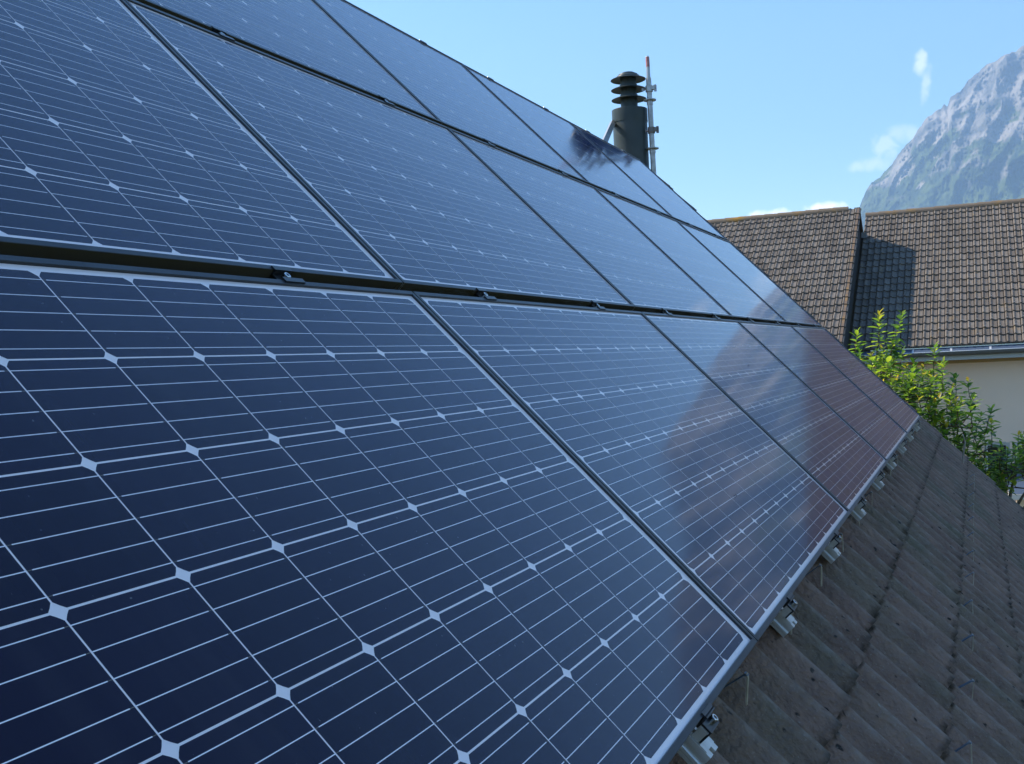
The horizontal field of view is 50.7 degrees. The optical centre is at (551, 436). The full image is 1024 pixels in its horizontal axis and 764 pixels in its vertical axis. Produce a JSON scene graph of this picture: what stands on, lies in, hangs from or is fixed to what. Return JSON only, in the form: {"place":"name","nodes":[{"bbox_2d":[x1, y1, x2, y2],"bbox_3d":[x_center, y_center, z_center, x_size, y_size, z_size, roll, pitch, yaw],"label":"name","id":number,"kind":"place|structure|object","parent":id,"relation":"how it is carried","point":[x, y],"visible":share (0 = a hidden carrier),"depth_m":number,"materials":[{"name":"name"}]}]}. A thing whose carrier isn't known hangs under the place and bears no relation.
{"place":"outdoors","nodes":[
{"label":"outdoors","id":0,"kind":"place"},
{"bbox_2d":[346,0,1023,219],"label":"sky","id":1,"kind":"structure","parent":0,"point":[761,107],"materials":[{"name":"blue"}]},
{"bbox_2d":[707,198,1023,506],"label":"neighbour house","id":2,"kind":"structure","parent":0,"point":[948,275],"depth_m":29.39,"materials":[{"name":"brown tile"}]},
{"bbox_2d":[984,442,1009,491],"bbox_3d":[11.403,0.800,27.613,0.610,1.320,0.120,-1,4,22],"label":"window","id":3,"kind":"structure","parent":2,"relation":"in","point":[1007,444],"depth_m":27.61,"materials":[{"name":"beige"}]},
{"bbox_2d":[860,45,1023,231],"bbox_3d":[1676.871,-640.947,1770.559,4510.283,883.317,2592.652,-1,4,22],"label":"mountain","id":4,"kind":"structure","parent":0,"point":[965,145],"depth_m":2649.86,"materials":[{"name":"grey stone"}]},
{"bbox_2d":[871,343,1023,350],"bbox_3d":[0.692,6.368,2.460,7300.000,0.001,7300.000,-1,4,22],"label":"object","id":5,"kind":"structure","parent":0,"point":[961,346],"depth_m":1680.17,"materials":[{"name":"grey metal"}]},
{"bbox_2d":[642,56,658,173],"bbox_3d":[1.162,1.099,10.449,0.195,9.372,0.125,1,5,43],"label":"scaffold pole","id":6,"kind":"object","parent":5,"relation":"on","point":[650,100],"visible":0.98,"depth_m":10.16,"materials":[{"name":"metal"}]},
{"bbox_2d":[657,175,1023,763],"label":"house","id":7,"kind":"structure","parent":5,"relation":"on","point":[901,641],"depth_m":3.17,"materials":[{"name":"brown tile"}]},
{"bbox_2d":[602,71,648,166],"bbox_3d":[0.720,1.219,9.844,0.358,9.258,1.883,-2,4,17],"label":"chimney flue","id":8,"kind":"object","parent":7,"relation":"attached to","point":[627,125],"visible":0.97,"depth_m":10.18,"materials":[{"name":"green paint"}]},
{"bbox_2d":[677,727,717,763],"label":"mounting rail","id":9,"kind":"object","parent":7,"relation":"attached to","point":[691,750],"visible":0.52,"depth_m":1.65,"materials":[{"name":"metal"}]},
{"bbox_2d":[0,0,402,289],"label":"solar panel","id":10,"kind":"object","parent":9,"relation":"attached to","point":[129,136],"visible":1,"depth_m":1.89,"materials":[{"name":"blue"}]},
{"bbox_2d":[271,265,305,283],"bbox_3d":[-0.466,-0.266,1.873,0.039,0.040,0.058,-49,-13,18],"label":"clamp","id":11,"kind":"object","parent":9,"relation":"attached to","point":[281,272],"visible":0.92,"depth_m":1.86,"materials":[{"name":"black"}]},
{"bbox_2d":[0,255,757,763],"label":"solar panel","id":12,"kind":"object","parent":9,"relation":"attached to","point":[258,521],"visible":1,"depth_m":1.32,"materials":[{"name":"blue"}]},
{"bbox_2d":[691,702,718,743],"bbox_3d":[0.237,0.443,1.665,0.039,0.032,0.054,-49,-13,18],"label":"end clamp","id":13,"kind":"object","parent":9,"relation":"attached to","point":[708,723],"visible":1,"depth_m":1.65,"materials":[{"name":"silver metal"}]},
{"bbox_2d":[770,607,796,636],"bbox_3d":[-0.556,-0.673,2.746,0.036,3.177,0.052,-49,-13,18],"label":"mounting rail","id":14,"kind":"object","parent":7,"relation":"attached to","point":[781,625],"visible":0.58,"depth_m":2.40,"materials":[{"name":"metal"}]},
{"bbox_2d":[211,26,234,40],"bbox_3d":[-0.872,-1.044,2.840,0.039,0.040,0.058,-49,-13,18],"label":"clamp","id":15,"kind":"object","parent":14,"relation":"attached to","point":[220,32],"visible":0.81,"depth_m":2.83,"materials":[{"name":"silver metal"}]},
{"bbox_2d":[136,0,441,123],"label":"solar panel","id":16,"kind":"object","parent":14,"relation":"on","point":[313,36],"visible":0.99,"depth_m":3.49,"materials":[{"name":"blue"}]},
{"bbox_2d":[125,0,634,310],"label":"solar panel","id":17,"kind":"object","parent":14,"relation":"on","point":[414,202],"visible":0.98,"depth_m":2.88,"materials":[{"name":"blue"}]},
{"bbox_2d":[476,287,496,299],"bbox_3d":[-0.169,-0.333,2.630,0.039,0.040,0.058,-49,-13,18],"label":"clamp","id":18,"kind":"object","parent":14,"relation":"attached to","point":[482,292],"visible":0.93,"depth_m":2.62,"materials":[{"name":"silver metal"}]},
{"bbox_2d":[412,291,850,640],"bbox_3d":[0.343,-0.012,2.934,0.035,0.996,1.660,-49,-13,18],"label":"solar panel","id":19,"kind":"object","parent":14,"relation":"attached to","point":[660,436],"visible":1,"depth_m":2.65,"materials":[{"name":"blue"}]},
{"bbox_2d":[780,592,797,617],"bbox_3d":[0.528,0.378,2.408,0.039,0.032,0.054,-49,-13,18],"label":"end clamp","id":20,"kind":"object","parent":14,"relation":"attached to","point":[789,608],"visible":0.99,"depth_m":2.39,"materials":[{"name":"silver metal"}]},
{"bbox_2d":[821,542,840,563],"bbox_3d":[-0.244,-0.743,3.540,0.036,3.177,0.052,-49,-13,18],"label":"mounting rail","id":21,"kind":"object","parent":7,"relation":"attached to","point":[830,554],"visible":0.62,"depth_m":3.19,"materials":[{"name":"metal"}]},
{"bbox_2d":[379,95,394,105],"bbox_3d":[-0.562,-1.113,3.628,0.039,0.040,0.058,-49,-13,18],"label":"clamp","id":22,"kind":"object","parent":21,"relation":"attached to","point":[383,98],"visible":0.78,"depth_m":3.62,"materials":[{"name":"silver metal"}]},
{"bbox_2d":[591,300,605,309],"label":"clamp","id":23,"kind":"object","parent":21,"relation":"attached to","point":[594,304],"visible":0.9,"depth_m":3.40,"materials":[{"name":"silver metal"}]},
{"bbox_2d":[829,530,841,548],"bbox_3d":[0.844,0.307,3.211,0.039,0.032,0.054,-49,-13,18],"label":"end clamp","id":24,"kind":"object","parent":21,"relation":"attached to","point":[835,542],"visible":1,"depth_m":3.19,"materials":[{"name":"silver metal"}]},
{"bbox_2d":[851,505,865,521],"bbox_3d":[0.051,-0.809,4.290,0.036,3.177,0.052,-49,-13,18],"label":"mounting rail","id":25,"kind":"object","parent":7,"relation":"attached to","point":[857,514],"visible":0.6,"depth_m":3.94,"materials":[{"name":"metal"}]},
{"bbox_2d":[315,0,589,183],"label":"solar panel","id":26,"kind":"object","parent":25,"relation":"attached to","point":[449,92],"visible":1,"depth_m":4.78,"materials":[{"name":"blue"}]},
{"bbox_2d":[483,138,495,146],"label":"clamp","id":27,"kind":"object","parent":25,"relation":"attached to","point":[486,141],"visible":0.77,"depth_m":4.38,"materials":[{"name":"silver metal"}]},
{"bbox_2d":[448,127,732,319],"bbox_3d":[0.248,-0.859,4.691,0.035,0.996,1.660,-49,-13,18],"label":"solar panel","id":28,"kind":"object","parent":25,"relation":"attached to","point":[622,253],"visible":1,"depth_m":4.52,"materials":[{"name":"blue"}]},
{"bbox_2d":[661,308,672,314],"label":"clamp","id":29,"kind":"object","parent":25,"relation":"attached to","point":[663,311],"visible":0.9,"depth_m":4.16,"materials":[{"name":"silver metal"}]},
{"bbox_2d":[642,312,887,511],"bbox_3d":[0.950,-0.148,4.478,0.035,0.996,1.660,-49,-13,18],"label":"solar panel","id":30,"kind":"object","parent":25,"relation":"attached to","point":[815,435],"visible":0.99,"depth_m":4.30,"materials":[{"name":"blue"}]},
{"bbox_2d":[856,495,866,509],"bbox_3d":[1.135,0.242,3.953,0.039,0.032,0.054,-49,-13,18],"label":"end clamp","id":31,"kind":"object","parent":25,"relation":"attached to","point":[862,503],"visible":0.99,"depth_m":3.93,"materials":[{"name":"silver metal"}]},
{"bbox_2d":[872,479,884,490],"bbox_3d":[0.362,-0.878,5.083,0.036,3.177,0.052,-49,-13,18],"label":"mounting rail","id":32,"kind":"object","parent":7,"relation":"attached to","point":[877,485],"visible":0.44,"depth_m":4.74,"materials":[{"name":"metal"}]},
{"bbox_2d":[876,469,884,480],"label":"end clamp","id":33,"kind":"object","parent":32,"relation":"attached to","point":[881,476],"visible":1,"depth_m":4.72,"materials":[{"name":"silver metal"}]},
{"bbox_2d":[886,460,896,470],"bbox_3d":[0.657,-0.944,5.834,0.036,3.177,0.052,-49,-13,18],"label":"mounting rail","id":34,"kind":"object","parent":7,"relation":"attached to","point":[890,465],"visible":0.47,"depth_m":5.49,"materials":[{"name":"metal"}]},
{"bbox_2d":[463,64,673,217],"bbox_3d":[0.152,-1.706,6.448,0.035,0.996,1.660,-49,-13,18],"label":"solar panel","id":35,"kind":"object","parent":34,"relation":"on","point":[583,155],"visible":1,"depth_m":6.34,"materials":[{"name":"blue"}]},
{"bbox_2d":[595,187,786,324],"bbox_3d":[0.854,-0.994,6.235,0.035,0.996,1.660,-49,-13,18],"label":"solar panel","id":36,"kind":"object","parent":34,"relation":"on","point":[732,293],"visible":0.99,"depth_m":6.12,"materials":[{"name":"blue"}]},
{"bbox_2d":[890,452,896,461],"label":"end clamp","id":37,"kind":"object","parent":34,"relation":"attached to","point":[893,458],"visible":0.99,"depth_m":5.48,"materials":[{"name":"silver metal"}]},
{"bbox_2d":[897,445,906,453],"bbox_3d":[0.969,-1.014,6.627,0.036,3.177,0.052,-49,-13,18],"label":"mounting rail","id":38,"kind":"object","parent":7,"relation":"attached to","point":[901,449],"visible":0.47,"depth_m":6.28,"materials":[{"name":"metal"}]},
{"bbox_2d":[738,320,908,460],"bbox_3d":[1.556,-0.283,6.022,0.035,0.996,1.660,-49,-13,18],"label":"solar panel","id":39,"kind":"object","parent":38,"relation":"attached to","point":[882,432],"visible":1,"depth_m":5.91,"materials":[{"name":"blue"}]},
{"bbox_2d":[901,438,906,446],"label":"end clamp","id":40,"kind":"object","parent":38,"relation":"attached to","point":[904,443],"visible":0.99,"depth_m":6.28,"materials":[{"name":"silver metal"}]},
{"bbox_2d":[906,434,913,441],"bbox_3d":[1.263,-1.079,7.378,0.036,3.177,0.052,-49,-13,18],"label":"mounting rail","id":41,"kind":"object","parent":7,"relation":"attached to","point":[910,437],"visible":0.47,"depth_m":7.03,"materials":[{"name":"metal"}]},
{"bbox_2d":[848,310,1002,484],"bbox_3d":[4.584,1.882,13.798,2.318,7.020,2.503,-1,4,22],"label":"laurel tree","id":42,"kind":"object","parent":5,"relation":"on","point":[908,390],"visible":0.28,"depth_m":13.19,"materials":[{"name":"green plant"}]},
{"bbox_2d":[972,430,1023,510],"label":"laurel bush","id":43,"kind":"object","parent":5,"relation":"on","point":[1002,473],"visible":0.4,"depth_m":13.08,"materials":[{"name":"green plant"}]},
{"bbox_3d":[1.575,-1.149,8.171,0.036,3.177,0.052,-49,-13,18],"label":"mounting rail","id":44,"kind":"object","parent":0,"visible":0},
{"bbox_2d":[572,123,727,239],"bbox_3d":[0.758,-1.841,7.992,0.035,0.996,1.660,-49,-13,18],"label":"solar panel","id":45,"kind":"object","parent":44,"relation":"attached to","point":[659,190],"visible":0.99,"depth_m":7.92,"materials":[{"name":"blue"}]},
{"bbox_2d":[677,220,821,327],"bbox_3d":[1.460,-1.130,7.779,0.035,0.996,1.660,-49,-13,18],"label":"solar panel","id":46,"kind":"object","parent":44,"relation":"attached to","point":[761,284],"visible":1,"depth_m":7.71,"materials":[{"name":"blue"}]},
{"bbox_2d":[791,325,920,432],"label":"solar panel","id":47,"kind":"object","parent":44,"relation":"attached to","point":[878,391],"visible":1,"depth_m":7.49,"materials":[{"name":"blue"}]}
]}

